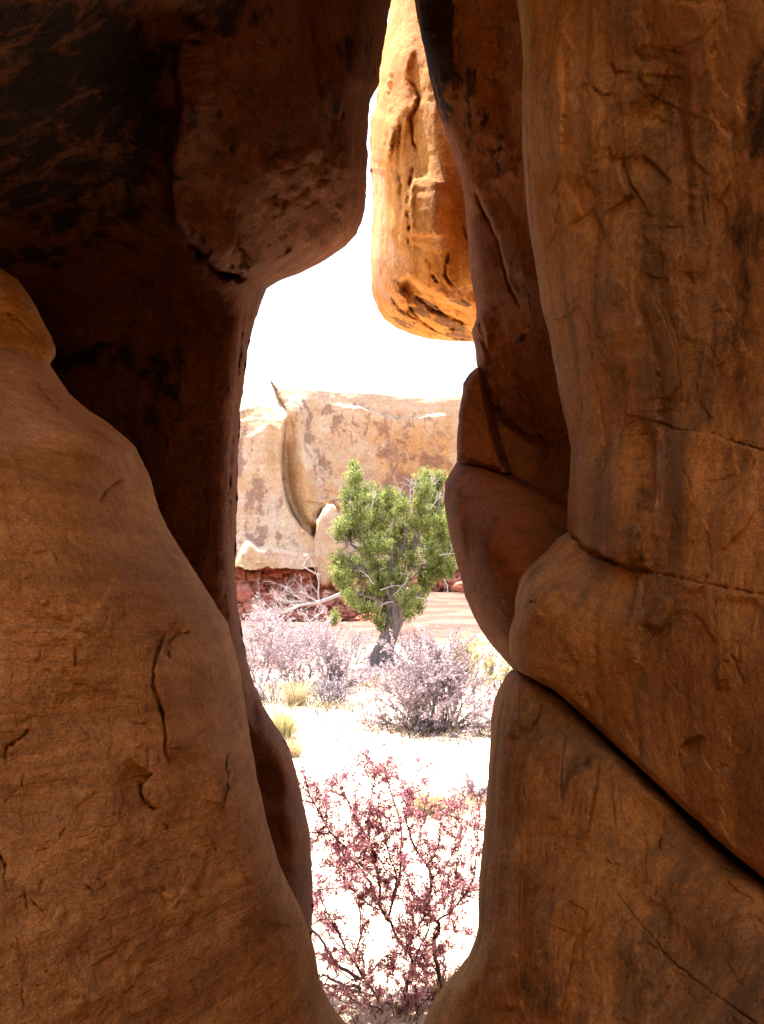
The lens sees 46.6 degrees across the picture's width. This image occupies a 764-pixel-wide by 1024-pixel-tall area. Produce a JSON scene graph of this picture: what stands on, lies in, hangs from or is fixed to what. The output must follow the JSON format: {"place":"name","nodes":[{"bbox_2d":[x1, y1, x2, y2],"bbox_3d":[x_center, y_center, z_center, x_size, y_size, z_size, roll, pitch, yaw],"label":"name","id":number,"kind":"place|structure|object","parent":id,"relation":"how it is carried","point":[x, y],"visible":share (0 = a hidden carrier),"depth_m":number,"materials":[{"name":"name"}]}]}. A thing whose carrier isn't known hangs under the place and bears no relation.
{"place":"outdoors","nodes":[
{"label":"outdoors","id":0,"kind":"place"},
{"bbox_2d":[245,15,476,388],"label":"sky","id":1,"kind":"structure","parent":0,"point":[323,324],"materials":[{"name":"white"}]},
{"bbox_2d":[241,592,510,1023],"bbox_3d":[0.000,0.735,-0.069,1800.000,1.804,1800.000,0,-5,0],"label":"ground","id":2,"kind":"structure","parent":0,"point":[475,754],"depth_m":7.63,"materials":[{"name":"beige sand"}]},
{"bbox_2d":[0,345,346,1023],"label":"sandstone wall","id":3,"kind":"structure","parent":2,"relation":"on","point":[143,880],"depth_m":1.41,"materials":[{"name":"brown stone"}]},
{"bbox_2d":[0,268,55,365],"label":"boulder","id":4,"kind":"object","parent":3,"relation":"on","point":[22,325],"visible":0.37,"depth_m":2.11,"materials":[{"name":"orange stone"}]},
{"bbox_2d":[0,0,390,1001],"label":"overhanging wall","id":5,"kind":"structure","parent":2,"relation":"on","point":[182,186],"depth_m":2.56,"materials":[{"name":"stone"}]},
{"bbox_2d":[254,669,285,702],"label":"shrub","id":6,"kind":"object","parent":2,"relation":"on","point":[259,688],"visible":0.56,"depth_m":13.34,"materials":[{"name":"grey plant"}]},
{"bbox_2d":[241,600,305,652],"bbox_3d":[-3.121,3.227,24.390,2.295,1.665,2.572,0,-5,0],"label":"shrub","id":7,"kind":"object","parent":2,"relation":"on","point":[249,622],"visible":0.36,"depth_m":24.20,"materials":[{"name":"pink plant"}]},
{"bbox_2d":[243,615,308,682],"bbox_3d":[-2.222,2.550,16.238,1.730,1.327,2.124,0,-5,0],"label":"shrub","id":8,"kind":"object","parent":2,"relation":"on","point":[251,656],"visible":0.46,"depth_m":16.02,"materials":[{"name":"pink plant"}]},
{"bbox_2d":[240,607,317,667],"bbox_3d":[-2.431,2.814,20.004,2.082,1.402,1.848,0,-5,0],"label":"shrub","id":9,"kind":"object","parent":2,"relation":"on","point":[268,632],"visible":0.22,"depth_m":19.90,"materials":[{"name":"pink plant"}]},
{"bbox_2d":[265,699,312,738],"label":"grass tuft","id":10,"kind":"object","parent":2,"relation":"on","point":[285,724],"visible":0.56,"depth_m":9.99,"materials":[{"name":"yellow plant"}]},
{"bbox_2d":[290,612,303,617],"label":"boulder","id":11,"kind":"object","parent":2,"relation":"on","point":[294,613],"visible":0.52,"depth_m":41.17,"materials":[{"name":"stone"}]},
{"bbox_2d":[273,677,321,705],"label":"grass tuft","id":12,"kind":"object","parent":2,"relation":"on","point":[297,693],"visible":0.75,"depth_m":12.92,"materials":[{"name":"plant"}]},
{"bbox_2d":[248,592,349,686],"bbox_3d":[-1.491,2.275,15.869,1.887,1.715,1.712,-5,-7,43],"label":"shrub","id":13,"kind":"object","parent":2,"relation":"on","point":[281,663],"visible":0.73,"depth_m":15.56,"materials":[{"name":"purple plant"}]},
{"bbox_2d":[284,731,317,757],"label":"grass tuft","id":14,"kind":"object","parent":2,"relation":"on","point":[297,751],"visible":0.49,"depth_m":8.94,"materials":[{"name":"plant"}]},
{"bbox_2d":[275,605,349,657],"bbox_3d":[-1.896,3.140,23.339,2.154,1.519,2.419,0,-5,0],"label":"shrub","id":15,"kind":"object","parent":2,"relation":"on","point":[313,626],"visible":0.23,"depth_m":22.99,"materials":[{"name":"pink plant"}]},
{"bbox_2d":[305,673,355,704],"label":"shrub","id":16,"kind":"object","parent":2,"relation":"on","point":[324,694],"visible":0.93,"depth_m":13.06,"materials":[{"name":"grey plant"}]},
{"bbox_2d":[286,615,388,691],"bbox_3d":[-0.724,2.364,14.972,1.787,1.420,1.508,0,-5,0],"label":"shrub","id":17,"kind":"object","parent":2,"relation":"on","point":[341,665],"visible":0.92,"depth_m":14.92,"materials":[{"name":"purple plant"}]},
{"bbox_2d":[314,622,375,664],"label":"shrub","id":18,"kind":"object","parent":2,"relation":"on","point":[356,640],"visible":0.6,"depth_m":20.94,"materials":[{"name":"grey plant"}]},
{"bbox_2d":[235,561,461,621],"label":"red ledge","id":19,"kind":"object","parent":2,"relation":"on","point":[270,576],"visible":0.19,"depth_m":42.80,"materials":[{"name":"red stone"}]},
{"bbox_2d":[236,583,253,603],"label":"boulder","id":20,"kind":"object","parent":19,"relation":"on","point":[245,592],"visible":0.9,"depth_m":41.74,"materials":[{"name":"red stone"}]},
{"bbox_2d":[269,590,283,600],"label":"boulder","id":21,"kind":"object","parent":19,"relation":"on","point":[278,592],"visible":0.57,"depth_m":42.10,"materials":[{"name":"stone"}]},
{"bbox_2d":[318,610,329,616],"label":"boulder","id":22,"kind":"object","parent":19,"relation":"on","point":[323,615],"visible":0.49,"depth_m":41.38,"materials":[{"name":"stone"}]},
{"bbox_2d":[314,503,345,585],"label":"rock stub","id":23,"kind":"object","parent":19,"relation":"on","point":[326,544],"visible":0.69,"depth_m":42.39,"materials":[{"name":"stone"}]},
{"bbox_2d":[235,372,462,569],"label":"cliff","id":24,"kind":"structure","parent":2,"relation":"on","point":[300,444],"depth_m":45.71,"materials":[{"name":"stone"}]},
{"bbox_2d":[247,457,457,667],"bbox_3d":[-0.471,1.116,19.862,5.182,4.970,2.549,1,-5,-12],"label":"juniper tree","id":25,"kind":"object","parent":2,"relation":"on","point":[393,607],"visible":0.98,"depth_m":19.80,"materials":[{"name":"green plant"}]},
{"bbox_2d":[355,656,381,680],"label":"shrub","id":26,"kind":"object","parent":2,"relation":"on","point":[372,669],"visible":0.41,"depth_m":16.61,"materials":[{"name":"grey plant"}]},
{"bbox_2d":[296,741,486,1014],"bbox_3d":[0.044,1.543,3.556,0.920,1.192,0.686,0,-5,0],"label":"crimson shrub","id":27,"kind":"object","parent":2,"relation":"on","point":[424,906],"visible":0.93,"depth_m":3.57,"materials":[{"name":"red plant"}]},
{"bbox_2d":[375,648,424,674],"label":"shrub","id":28,"kind":"object","parent":2,"relation":"on","point":[402,666],"visible":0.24,"depth_m":17.47,"materials":[{"name":"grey plant"}]},
{"bbox_2d":[394,626,436,664],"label":"shrub","id":29,"kind":"object","parent":2,"relation":"on","point":[417,641],"visible":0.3,"depth_m":20.08,"materials":[{"name":"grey plant"}]},
{"bbox_2d":[384,692,452,732],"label":"shrub","id":30,"kind":"object","parent":2,"relation":"on","point":[413,724],"visible":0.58,"depth_m":10.43,"materials":[{"name":"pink plant"}]},
{"bbox_2d":[342,617,498,737],"bbox_3d":[0.790,1.987,10.699,2.138,1.416,1.853,-5,-7,43],"label":"shrub","id":31,"kind":"object","parent":2,"relation":"on","point":[441,678],"visible":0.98,"depth_m":10.62,"materials":[{"name":"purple plant"}]},
{"bbox_2d":[369,0,475,341],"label":"rock fin","id":32,"kind":"object","parent":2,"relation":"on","point":[421,284],"visible":0.37,"depth_m":4.69,"materials":[{"name":"orange stone"}]},
{"bbox_2d":[397,783,461,813],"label":"grass tuft","id":33,"kind":"object","parent":2,"relation":"on","point":[431,799],"visible":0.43,"depth_m":6.53,"materials":[{"name":"plant"}]},
{"bbox_2d":[453,581,463,592],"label":"boulder","id":34,"kind":"object","parent":2,"relation":"on","point":[459,588],"visible":0.56,"depth_m":40.66,"materials":[{"name":"stone"}]},
{"bbox_2d":[440,628,488,680],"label":"shrub","id":35,"kind":"object","parent":2,"relation":"on","point":[474,657],"visible":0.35,"depth_m":16.60,"materials":[{"name":"yellow plant"}]},
{"bbox_2d":[444,776,487,798],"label":"shrub","id":36,"kind":"object","parent":2,"relation":"on","point":[484,789],"visible":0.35,"depth_m":6.90,"materials":[{"name":"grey plant"}]},
{"bbox_2d":[468,641,511,689],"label":"shrub","id":37,"kind":"object","parent":2,"relation":"on","point":[492,664],"visible":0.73,"depth_m":15.02,"materials":[{"name":"yellow plant"}]},
{"bbox_2d":[423,669,763,1023],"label":"block","id":38,"kind":"structure","parent":2,"relation":"on","point":[617,885],"depth_m":1.51,"materials":[{"name":"stone"}]},
{"bbox_2d":[444,461,567,668],"bbox_3d":[0.511,0.153,2.829,0.622,1.314,1.647,-1,-5,11],"label":"boulder","id":39,"kind":"object","parent":38,"relation":"on","point":[506,530],"visible":0.41,"depth_m":2.25,"materials":[{"name":"red stone"}]},
{"bbox_2d":[457,368,512,473],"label":"wedge block","id":40,"kind":"structure","parent":39,"relation":"on","point":[479,443],"depth_m":2.60,"materials":[{"name":"red stone"}]},
{"bbox_2d":[414,0,570,503],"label":"leaning slab","id":41,"kind":"structure","parent":39,"relation":"on","point":[474,55],"depth_m":2.64,"materials":[{"name":"red stone"}]},
{"bbox_2d":[509,0,763,877],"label":"streaked wall","id":42,"kind":"structure","parent":38,"relation":"on","point":[636,635],"depth_m":1.58,"materials":[{"name":"stone"}]},
{"bbox_2d":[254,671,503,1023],"bbox_3d":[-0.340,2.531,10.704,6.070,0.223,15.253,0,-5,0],"label":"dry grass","id":43,"kind":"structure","parent":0,"point":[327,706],"depth_m":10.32,"materials":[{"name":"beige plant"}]},
{"bbox_2d":[418,958,460,996],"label":"grass tuft","id":44,"kind":"object","parent":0,"point":[449,974],"visible":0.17,"depth_m":3.52,"materials":[{"name":"plant"}]}
]}

